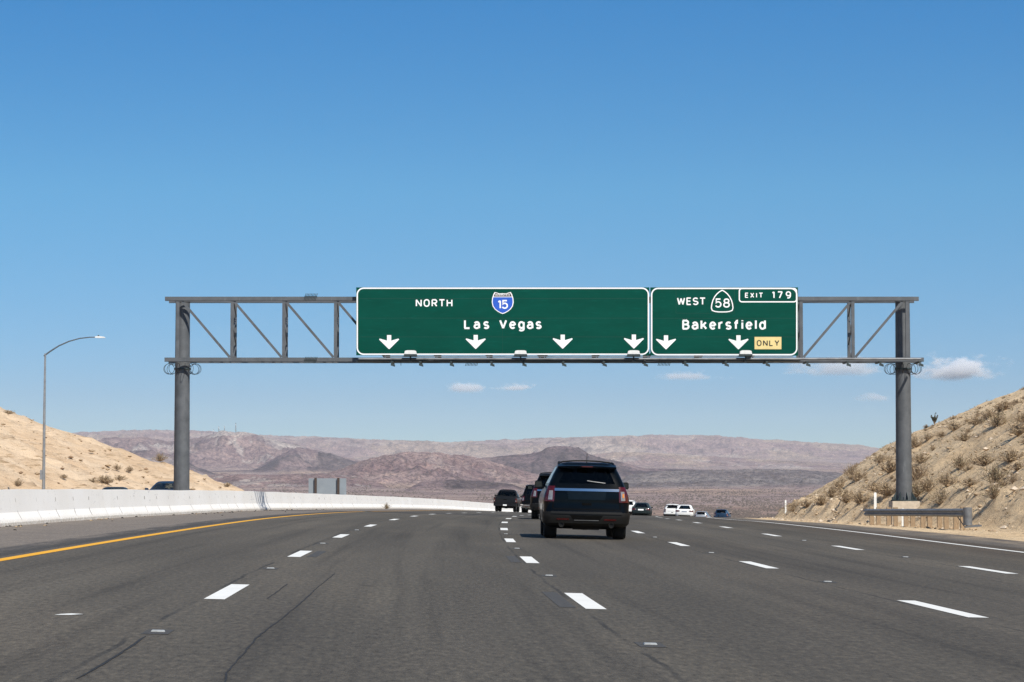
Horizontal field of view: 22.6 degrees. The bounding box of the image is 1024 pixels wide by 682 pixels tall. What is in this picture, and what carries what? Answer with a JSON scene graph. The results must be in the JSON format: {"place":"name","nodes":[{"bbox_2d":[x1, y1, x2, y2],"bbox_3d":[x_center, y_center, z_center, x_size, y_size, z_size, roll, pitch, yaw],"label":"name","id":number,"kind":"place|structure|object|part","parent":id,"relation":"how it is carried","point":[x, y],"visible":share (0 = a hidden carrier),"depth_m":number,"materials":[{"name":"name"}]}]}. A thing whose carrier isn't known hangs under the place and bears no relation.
{"place":"outdoors","nodes":[
{"label":"outdoors","id":0,"kind":"place"},
{"bbox_2d":[103,487,126,488],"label":"sedan car","id":1,"kind":"object","parent":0,"point":[114,488],"visible":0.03,"depth_m":149.54,"materials":[{"name":"metal"}]},
{"bbox_2d":[145,481,189,489],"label":"suv","id":2,"kind":"object","parent":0,"point":[164,485],"visible":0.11,"depth_m":139.18,"materials":[{"name":"blue paint"}]},
{"bbox_2d":[73,429,879,517],"bbox_3d":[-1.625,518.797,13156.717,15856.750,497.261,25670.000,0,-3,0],"label":"desert hills","id":3,"kind":"structure","parent":0,"point":[256,462],"depth_m":11510.24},
{"bbox_2d":[211,453,836,517],"bbox_3d":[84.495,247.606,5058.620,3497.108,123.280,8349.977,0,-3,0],"label":"desert scrub","id":4,"kind":"object","parent":3,"relation":"on","point":[746,514],"visible":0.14,"depth_m":4110.85,"materials":[{"name":"plant"}]},
{"bbox_2d":[0,509,1023,681],"bbox_3d":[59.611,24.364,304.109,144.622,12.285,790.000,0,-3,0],"label":"road","id":5,"kind":"structure","parent":0,"point":[452,596],"depth_m":25.64,"materials":[{"name":"grey asphalt"}]},
{"bbox_2d":[141,629,173,633],"bbox_3d":[-2.632,2.156,19.039,0.200,0.012,0.600,2,-3,-2],"label":"road reflector","id":6,"kind":"object","parent":5,"relation":"on","point":[156,631],"visible":1,"depth_m":19.00,"materials":[{"name":"plastic"}]},
{"bbox_2d":[0,509,323,529],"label":"road debris","id":7,"kind":"object","parent":5,"relation":"on","point":[144,516],"visible":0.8,"depth_m":90.30,"materials":[{"name":"stone"}]},
{"bbox_2d":[0,510,435,560],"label":"edge line","id":8,"kind":"object","parent":5,"relation":"on","point":[38,553],"visible":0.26,"depth_m":46.41,"materials":[{"name":"yellow paint"}]},
{"bbox_2d":[76,573,369,681],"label":"pavement cracks","id":9,"kind":"object","parent":5,"relation":"on","point":[137,641],"visible":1,"depth_m":17.38,"materials":[{"name":"black asphalt"}]},
{"bbox_2d":[0,489,530,526],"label":"concrete barrier","id":10,"kind":"object","parent":5,"relation":"on","point":[26,506],"visible":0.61,"depth_m":93.88,"materials":[{"name":"white concrete"}]},
{"bbox_2d":[307,551,574,606],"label":"paint scars","id":11,"kind":"object","parent":5,"relation":"on","point":[556,598],"visible":1,"depth_m":27.39,"materials":[{"name":"concrete"}]},
{"bbox_2d":[493,489,521,511],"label":"pickup truck","id":12,"kind":"object","parent":5,"relation":"on","point":[506,498],"visible":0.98,"depth_m":203.40,"materials":[{"name":"grey paint"}]},
{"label":"rear window","id":13,"kind":"part","parent":12,"relation":"part of","materials":[{"name":"black glass"}]},
{"bbox_2d":[520,485,533,512],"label":"suv","id":14,"kind":"object","parent":5,"relation":"on","point":[525,501],"visible":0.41,"depth_m":185.86,"materials":[{"name":"black paint"}]},
{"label":"rear window","id":15,"kind":"part","parent":14,"relation":"part of","materials":[{"name":"black glass"}]},
{"bbox_2d":[56,512,1023,617],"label":"lane markings","id":16,"kind":"object","parent":5,"relation":"on","point":[583,600],"visible":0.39,"depth_m":27.66,"materials":[{"name":"white paint"}]},
{"bbox_2d":[528,472,551,518],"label":"suv","id":17,"kind":"object","parent":5,"relation":"on","point":[535,496],"visible":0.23,"depth_m":99.06,"materials":[{"name":"black paint"}]},
{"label":"rear window","id":18,"kind":"part","parent":17,"relation":"part of","materials":[{"name":"black glass"}]},
{"bbox_2d":[535,460,629,538],"bbox_3d":[1.677,3.682,60.877,2.260,1.962,4.986,1,-3,-1],"label":"suv","id":19,"kind":"object","parent":5,"relation":"on","point":[586,495],"visible":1,"depth_m":58.54,"materials":[{"name":"black paint"}]},
{"bbox_3d":[1.718,3.079,58.662,1.290,0.375,0.223,1,-3,-1],"label":"rear window","id":20,"kind":"part","parent":19,"relation":"part of","materials":[{"name":"black glass"}]},
{"bbox_2d":[629,500,635,514],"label":"suv","id":21,"kind":"object","parent":5,"relation":"on","point":[631,503],"visible":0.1,"depth_m":261.59,"materials":[{"name":"white paint"}]},
{"bbox_2d":[632,503,652,515],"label":"sedan car","id":22,"kind":"object","parent":5,"relation":"on","point":[643,509],"visible":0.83,"depth_m":251.64,"materials":[{"name":"paint"}]},
{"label":"rear window","id":23,"kind":"part","parent":22,"relation":"part of","materials":[{"name":"black glass"}]},
{"bbox_2d":[634,642,665,646],"bbox_3d":[1.028,2.251,19.033,0.200,0.012,0.600,2,-3,-2],"label":"road reflector","id":24,"kind":"object","parent":5,"relation":"on","point":[649,644],"visible":1,"depth_m":18.99,"materials":[{"name":"plastic"}]},
{"bbox_2d":[663,504,678,515],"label":"suv","id":25,"kind":"object","parent":5,"relation":"on","point":[669,509],"visible":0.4,"depth_m":287.58,"materials":[{"name":"white paint"}]},
{"bbox_2d":[675,505,695,516],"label":"sedan car","id":26,"kind":"object","parent":5,"relation":"on","point":[686,510],"visible":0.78,"depth_m":262.59,"materials":[{"name":"white paint"}]},
{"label":"rear window","id":27,"kind":"part","parent":26,"relation":"part of","materials":[{"name":"black glass"}]},
{"bbox_2d":[694,511,710,516],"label":"car","id":28,"kind":"object","parent":5,"relation":"on","point":[701,514],"visible":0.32,"depth_m":371.44,"materials":[{"name":"silver metal"}]},
{"bbox_2d":[714,509,730,516],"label":"suv","id":29,"kind":"object","parent":5,"relation":"on","point":[721,513],"visible":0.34,"depth_m":339.48,"materials":[{"name":"blue paint"}]},
{"bbox_2d":[0,388,1023,540],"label":"ground","id":30,"kind":"structure","parent":0,"point":[28,449],"depth_m":177.55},
{"bbox_2d":[14,479,23,485],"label":"desert shrub","id":31,"kind":"object","parent":30,"relation":"on","point":[17,482],"visible":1,"depth_m":180.87,"materials":[{"name":"brown plant"}]},
{"bbox_2d":[40,335,104,488],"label":"street lamp","id":32,"kind":"object","parent":30,"relation":"on","point":[42,474],"visible":0.96,"depth_m":169.95,"materials":[{"name":"metal"}]},
{"bbox_2d":[96,475,117,483],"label":"desert shrub","id":33,"kind":"object","parent":30,"relation":"on","point":[111,480],"visible":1,"depth_m":212.06,"materials":[{"name":"brown plant"}]},
{"bbox_2d":[0,416,220,489],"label":"loose stones","id":34,"kind":"object","parent":30,"relation":"on","point":[92,450],"visible":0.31,"depth_m":232.38,"materials":[{"name":"stone"}]},
{"bbox_2d":[112,464,122,469],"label":"desert shrub","id":35,"kind":"object","parent":30,"relation":"on","point":[116,467],"visible":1,"depth_m":232.15,"materials":[{"name":"brown plant"}]},
{"bbox_2d":[115,475,127,479],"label":"desert shrub","id":36,"kind":"object","parent":30,"relation":"on","point":[118,477],"visible":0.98,"depth_m":222.12,"materials":[{"name":"brown plant"}]},
{"bbox_2d":[124,466,133,471],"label":"desert shrub","id":37,"kind":"object","parent":30,"relation":"on","point":[130,469],"visible":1,"depth_m":236.15,"materials":[{"name":"brown plant"}]},
{"bbox_2d":[152,452,168,460],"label":"desert shrub","id":38,"kind":"object","parent":30,"relation":"on","point":[159,457],"visible":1,"depth_m":272.12,"materials":[{"name":"brown plant"}]},
{"bbox_2d":[308,478,345,494],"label":"road sign","id":39,"kind":"object","parent":30,"relation":"on","point":[327,485],"visible":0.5,"depth_m":164.79,"materials":[{"name":"metal"}]},
{"bbox_2d":[164,293,923,524],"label":"sign gantry","id":40,"kind":"object","parent":30,"relation":"on","point":[904,497],"visible":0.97,"depth_m":117.51,"materials":[{"name":"metal"}]},
{"bbox_2d":[404,350,416,362],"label":"sign light","id":41,"kind":"object","parent":40,"relation":"attached to","point":[410,353],"visible":1,"depth_m":115.56,"materials":[{"name":"white metal"}]},
{"bbox_2d":[356,287,648,354],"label":"road sign","id":42,"kind":"object","parent":40,"relation":"attached to","point":[508,320],"visible":1,"depth_m":117.10,"materials":[{"name":"green metal"}]},
{"bbox_2d":[514,350,526,362],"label":"sign light","id":43,"kind":"object","parent":40,"relation":"attached to","point":[520,353],"visible":1,"depth_m":115.56,"materials":[{"name":"metal"}]},
{"bbox_2d":[627,350,639,362],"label":"sign light","id":44,"kind":"object","parent":40,"relation":"attached to","point":[633,353],"visible":1,"depth_m":115.56,"materials":[{"name":"metal"}]},
{"bbox_2d":[650,287,797,355],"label":"road sign","id":45,"kind":"object","parent":40,"relation":"attached to","point":[716,321],"visible":1,"depth_m":117.10,"materials":[{"name":"green metal"}]},
{"bbox_2d":[739,350,752,362],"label":"sign light","id":46,"kind":"object","parent":40,"relation":"attached to","point":[745,353],"visible":1,"depth_m":115.56,"materials":[{"name":"metal"}]},
{"bbox_2d":[786,505,795,511],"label":"desert shrub","id":47,"kind":"object","parent":30,"relation":"on","point":[792,509],"visible":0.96,"depth_m":189.54,"materials":[{"name":"brown plant"}]},
{"bbox_2d":[785,502,797,507],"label":"desert shrub","id":48,"kind":"object","parent":30,"relation":"on","point":[790,505],"visible":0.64,"depth_m":195.22,"materials":[{"name":"brown plant"}]},
{"bbox_2d":[796,498,812,506],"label":"desert shrub","id":49,"kind":"object","parent":30,"relation":"on","point":[806,504],"visible":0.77,"depth_m":183.05,"materials":[{"name":"brown plant"}]},
{"bbox_2d":[808,495,829,503],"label":"desert shrub","id":50,"kind":"object","parent":30,"relation":"on","point":[820,499],"visible":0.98,"depth_m":170.72,"materials":[{"name":"brown plant"}]},
{"bbox_2d":[821,485,843,496],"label":"desert shrub","id":51,"kind":"object","parent":30,"relation":"on","point":[831,492],"visible":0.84,"depth_m":181.19,"materials":[{"name":"brown plant"}]},
{"bbox_2d":[829,480,844,488],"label":"desert shrub","id":52,"kind":"object","parent":30,"relation":"on","point":[838,484],"visible":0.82,"depth_m":189.87,"materials":[{"name":"brown plant"}]},
{"bbox_2d":[834,487,854,502],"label":"desert shrub","id":53,"kind":"object","parent":30,"relation":"on","point":[845,499],"visible":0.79,"depth_m":143.21,"materials":[{"name":"brown plant"}]},
{"bbox_2d":[840,463,858,475],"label":"desert shrub","id":54,"kind":"object","parent":30,"relation":"on","point":[848,472],"visible":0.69,"depth_m":196.19,"materials":[{"name":"brown plant"}]},
{"bbox_2d":[840,469,867,480],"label":"desert shrub","id":55,"kind":"object","parent":30,"relation":"on","point":[857,476],"visible":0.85,"depth_m":181.67,"materials":[{"name":"brown plant"}]},
{"bbox_2d":[846,489,871,503],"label":"desert shrub","id":56,"kind":"object","parent":30,"relation":"on","point":[857,498],"visible":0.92,"depth_m":139.17,"materials":[{"name":"brown plant"}]},
{"bbox_2d":[859,481,882,490],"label":"desert shrub","id":57,"kind":"object","parent":30,"relation":"on","point":[869,486],"visible":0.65,"depth_m":141.94,"materials":[{"name":"brown plant"}]},
{"bbox_2d":[874,492,876,516],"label":"marker post","id":58,"kind":"object","parent":30,"relation":"on","point":[875,499],"visible":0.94,"depth_m":126.74,"materials":[{"name":"white plastic"}]},
{"bbox_2d":[870,454,887,462],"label":"desert shrub","id":59,"kind":"object","parent":30,"relation":"on","point":[880,457],"visible":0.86,"depth_m":183.77,"materials":[{"name":"brown plant"}]},
{"bbox_2d":[867,481,895,495],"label":"desert shrub","id":60,"kind":"object","parent":30,"relation":"on","point":[886,490],"visible":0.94,"depth_m":131.40,"materials":[{"name":"brown plant"}]},
{"bbox_2d":[873,455,895,472],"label":"desert shrub","id":61,"kind":"object","parent":30,"relation":"on","point":[888,467],"visible":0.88,"depth_m":161.67,"materials":[{"name":"brown plant"}]},
{"bbox_2d":[761,395,1023,533],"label":"loose stones","id":62,"kind":"object","parent":30,"relation":"on","point":[1014,488],"visible":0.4,"depth_m":132.11,"materials":[{"name":"stone"}]},
{"bbox_2d":[775,388,1023,521],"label":"dry grass","id":63,"kind":"structure","parent":30,"relation":"on","point":[957,418],"depth_m":148.33,"materials":[{"name":"beige plant"}]},
{"bbox_2d":[911,435,923,447],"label":"desert shrub","id":64,"kind":"object","parent":30,"relation":"on","point":[914,441],"visible":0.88,"depth_m":175.78,"materials":[{"name":"brown plant"}]},
{"bbox_2d":[912,477,923,496],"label":"desert shrub","id":65,"kind":"object","parent":30,"relation":"on","point":[916,491],"visible":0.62,"depth_m":121.11,"materials":[{"name":"brown plant"}]},
{"bbox_2d":[912,461,929,480],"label":"desert shrub","id":66,"kind":"object","parent":30,"relation":"on","point":[916,473],"visible":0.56,"depth_m":129.98,"materials":[{"name":"brown plant"}]},
{"bbox_2d":[912,453,930,463],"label":"desert shrub","id":67,"kind":"object","parent":30,"relation":"on","point":[920,460],"visible":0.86,"depth_m":140.14,"materials":[{"name":"brown plant"}]},
{"bbox_2d":[863,507,981,529],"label":"guard rail","id":68,"kind":"object","parent":30,"relation":"on","point":[964,514],"visible":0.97,"depth_m":105.47,"materials":[{"name":"metal"}]},
{"bbox_2d":[915,475,940,491],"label":"desert shrub","id":69,"kind":"object","parent":30,"relation":"on","point":[928,485],"visible":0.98,"depth_m":119.42,"materials":[{"name":"brown plant"}]},
{"bbox_2d":[923,433,932,440],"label":"desert shrub","id":70,"kind":"object","parent":30,"relation":"on","point":[927,437],"visible":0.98,"depth_m":175.79,"materials":[{"name":"brown plant"}]},
{"bbox_2d":[931,413,937,424],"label":"desert shrub","id":71,"kind":"object","parent":30,"relation":"on","point":[934,418],"visible":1,"depth_m":215.87,"materials":[{"name":"green plant"}]},
{"bbox_2d":[924,486,948,504],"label":"desert shrub","id":72,"kind":"object","parent":30,"relation":"on","point":[942,497],"visible":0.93,"depth_m":112.97,"materials":[{"name":"brown plant"}]},
{"bbox_2d":[931,431,946,436],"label":"desert shrub","id":73,"kind":"object","parent":30,"relation":"on","point":[941,434],"visible":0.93,"depth_m":167.57,"materials":[{"name":"brown plant"}]},
{"bbox_2d":[933,471,957,486],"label":"desert shrub","id":74,"kind":"object","parent":30,"relation":"on","point":[945,481],"visible":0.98,"depth_m":117.55,"materials":[{"name":"brown plant"}]},
{"bbox_2d":[946,420,960,430],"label":"desert shrub","id":75,"kind":"object","parent":30,"relation":"on","point":[953,427],"visible":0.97,"depth_m":166.34,"materials":[{"name":"brown plant"}]},
{"bbox_2d":[947,453,971,468],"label":"desert shrub","id":76,"kind":"object","parent":30,"relation":"on","point":[958,464],"visible":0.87,"depth_m":121.51,"materials":[{"name":"brown plant"}]},
{"bbox_2d":[949,432,973,441],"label":"desert shrub","id":77,"kind":"object","parent":30,"relation":"on","point":[965,437],"visible":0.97,"depth_m":132.24,"materials":[{"name":"brown plant"}]},
{"bbox_2d":[961,464,972,470],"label":"desert shrub","id":78,"kind":"object","parent":30,"relation":"on","point":[968,467],"visible":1,"depth_m":118.03,"materials":[{"name":"brown plant"}]},
{"bbox_2d":[954,477,979,486],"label":"desert shrub","id":79,"kind":"object","parent":30,"relation":"on","point":[966,482],"visible":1,"depth_m":111.02,"materials":[{"name":"brown plant"}]},
{"bbox_2d":[964,416,985,424],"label":"desert shrub","id":80,"kind":"object","parent":30,"relation":"on","point":[976,420],"visible":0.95,"depth_m":139.43,"materials":[{"name":"brown plant"}]},
{"bbox_2d":[962,452,996,465],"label":"desert shrub","id":81,"kind":"object","parent":30,"relation":"on","point":[983,460],"visible":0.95,"depth_m":115.32,"materials":[{"name":"brown plant"}]},
{"bbox_2d":[978,409,997,418],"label":"desert shrub","id":82,"kind":"object","parent":30,"relation":"on","point":[988,413],"visible":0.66,"depth_m":139.23,"materials":[{"name":"brown plant"}]},
{"bbox_2d":[977,462,1009,482],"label":"desert shrub","id":83,"kind":"object","parent":30,"relation":"on","point":[994,476],"visible":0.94,"depth_m":107.43,"materials":[{"name":"brown plant"}]},
{"bbox_2d":[979,480,1008,498],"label":"desert shrub","id":84,"kind":"object","parent":30,"relation":"on","point":[993,493],"visible":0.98,"depth_m":99.50,"materials":[{"name":"brown plant"}]},
{"bbox_2d":[981,408,1008,426],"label":"desert shrub","id":85,"kind":"object","parent":30,"relation":"on","point":[998,421],"visible":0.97,"depth_m":130.43,"materials":[{"name":"brown plant"}]},
{"bbox_2d":[989,401,1013,409],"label":"desert shrub","id":86,"kind":"object","parent":30,"relation":"on","point":[1003,405],"visible":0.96,"depth_m":139.95,"materials":[{"name":"brown plant"}]},
{"bbox_2d":[992,478,1011,487],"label":"desert shrub","id":87,"kind":"object","parent":30,"relation":"on","point":[1003,483],"visible":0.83,"depth_m":103.44,"materials":[{"name":"brown plant"}]},
{"bbox_2d":[988,449,1023,461],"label":"desert shrub","id":88,"kind":"object","parent":30,"relation":"on","point":[1011,455],"visible":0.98,"depth_m":110.14,"materials":[{"name":"brown plant"}]},
{"bbox_2d":[1000,461,1023,470],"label":"desert shrub","id":89,"kind":"object","parent":30,"relation":"on","point":[1017,466],"visible":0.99,"depth_m":106.57,"materials":[{"name":"brown plant"}]},
{"bbox_2d":[1005,472,1018,482],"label":"desert shrub","id":90,"kind":"object","parent":30,"relation":"on","point":[1013,479],"visible":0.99,"depth_m":103.36,"materials":[{"name":"brown plant"}]},
{"bbox_2d":[1004,421,1023,435],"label":"desert shrub","id":91,"kind":"object","parent":30,"relation":"on","point":[1017,431],"visible":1,"depth_m":119.09,"materials":[{"name":"brown plant"}]},
{"bbox_2d":[1005,412,1023,422],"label":"desert shrub","id":92,"kind":"object","parent":30,"relation":"on","point":[1021,417],"visible":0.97,"depth_m":124.58,"materials":[{"name":"brown plant"}]},
{"bbox_2d":[0,0,1023,447],"label":"sky","id":93,"kind":"structure","parent":0,"point":[151,151],"materials":[{"name":"blue"}]}
]}

